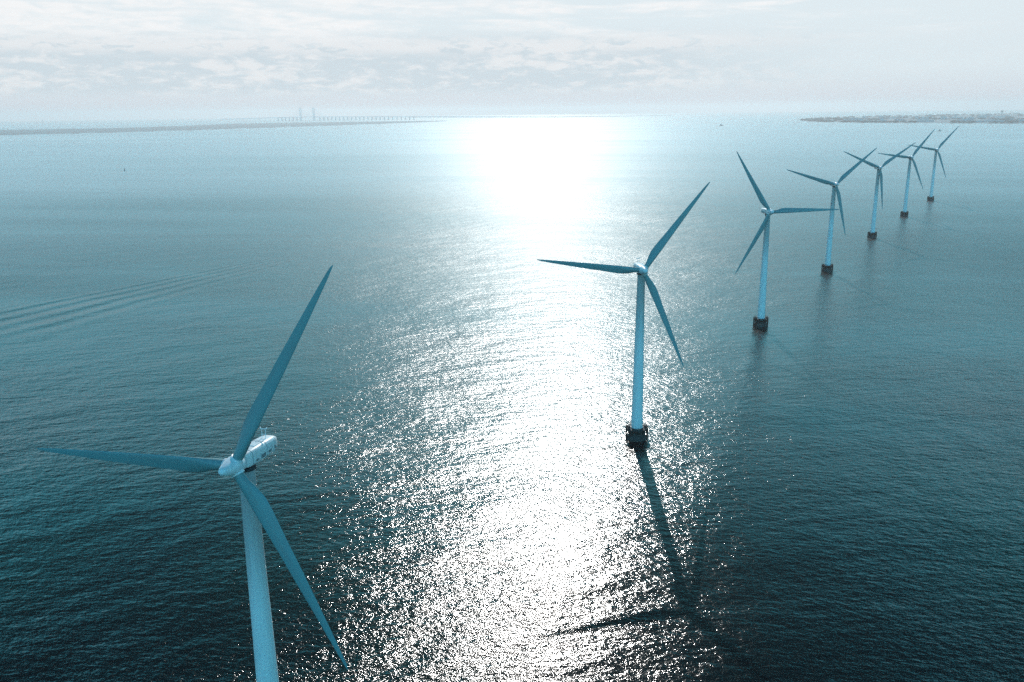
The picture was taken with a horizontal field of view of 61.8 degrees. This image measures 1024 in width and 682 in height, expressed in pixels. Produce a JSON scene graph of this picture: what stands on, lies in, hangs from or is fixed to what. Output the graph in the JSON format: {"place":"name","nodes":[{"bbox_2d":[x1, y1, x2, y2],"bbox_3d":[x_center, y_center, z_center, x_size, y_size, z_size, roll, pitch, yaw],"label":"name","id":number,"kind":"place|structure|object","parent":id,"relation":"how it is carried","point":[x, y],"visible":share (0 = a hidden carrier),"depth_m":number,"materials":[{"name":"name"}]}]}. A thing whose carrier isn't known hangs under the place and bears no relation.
{"place":"outdoors","nodes":[
{"label":"outdoors","id":0,"kind":"place"},
{"bbox_2d":[0,121,437,134],"bbox_3d":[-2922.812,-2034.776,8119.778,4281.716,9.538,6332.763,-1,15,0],"label":"island","id":1,"kind":"structure","parent":0,"point":[133,129],"depth_m":7462.77,"materials":[{"name":"grey"}]},
{"bbox_2d":[0,110,1023,681],"bbox_3d":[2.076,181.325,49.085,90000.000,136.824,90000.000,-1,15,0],"label":"sea","id":2,"kind":"structure","parent":0,"point":[462,478],"depth_m":365.55,"materials":[{"name":"liquid"}]},
{"bbox_2d":[37,265,347,681],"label":"wind turbine","id":3,"kind":"object","parent":2,"relation":"in","point":[242,461],"visible":1,"depth_m":140.68,"materials":[{"name":"metal"}]},
{"bbox_2d":[222,107,462,120],"bbox_3d":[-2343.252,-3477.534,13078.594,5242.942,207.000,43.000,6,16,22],"label":"bridge","id":4,"kind":"structure","parent":2,"relation":"on","point":[314,115],"depth_m":13135.06,"materials":[{"name":"concrete"}]},
{"bbox_2d":[536,182,709,441],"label":"wind turbine","id":5,"kind":"object","parent":2,"relation":"in","point":[636,428],"visible":0.99,"depth_m":305.27,"materials":[{"name":"metal"}]},
{"bbox_2d":[735,152,838,326],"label":"wind turbine","id":6,"kind":"object","parent":2,"relation":"in","point":[760,319],"visible":1,"depth_m":467.79,"materials":[{"name":"metal"}]},
{"bbox_2d":[786,148,876,271],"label":"wind turbine","id":7,"kind":"object","parent":2,"relation":"in","point":[827,266],"visible":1,"depth_m":626.00,"materials":[{"name":"metal"}]},
{"bbox_2d":[844,142,915,237],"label":"wind turbine","id":8,"kind":"object","parent":2,"relation":"in","point":[872,233],"visible":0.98,"depth_m":787.48,"materials":[{"name":"metal"}]},
{"bbox_2d":[878,129,934,215],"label":"wind turbine","id":9,"kind":"object","parent":2,"relation":"in","point":[904,212],"visible":0.99,"depth_m":938.85,"materials":[{"name":"metal"}]},
{"bbox_2d":[909,126,958,200],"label":"wind turbine","id":10,"kind":"object","parent":2,"relation":"in","point":[930,197],"visible":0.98,"depth_m":1091.53,"materials":[{"name":"metal"}]},
{"bbox_2d":[0,0,1023,120],"label":"sky","id":11,"kind":"structure","parent":0,"point":[60,60],"materials":[{"name":"white"}]},
{"bbox_2d":[563,115,670,116],"bbox_3d":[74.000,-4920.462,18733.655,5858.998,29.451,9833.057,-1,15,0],"label":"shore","id":12,"kind":"structure","parent":0,"point":[607,116],"depth_m":15271.40,"materials":[{"name":"grey"}]},
{"bbox_2d":[801,114,1023,123],"bbox_3d":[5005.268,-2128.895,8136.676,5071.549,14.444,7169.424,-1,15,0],"label":"coast","id":13,"kind":"structure","parent":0,"point":[947,120],"depth_m":7159.04},
{"bbox_2d":[799,113,1023,122],"bbox_3d":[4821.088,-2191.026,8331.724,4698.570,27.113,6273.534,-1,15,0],"label":"woods","id":14,"kind":"object","parent":13,"relation":"on","point":[1008,118],"visible":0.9,"depth_m":7236.03,"materials":[{"name":"grey plant"}]}
]}

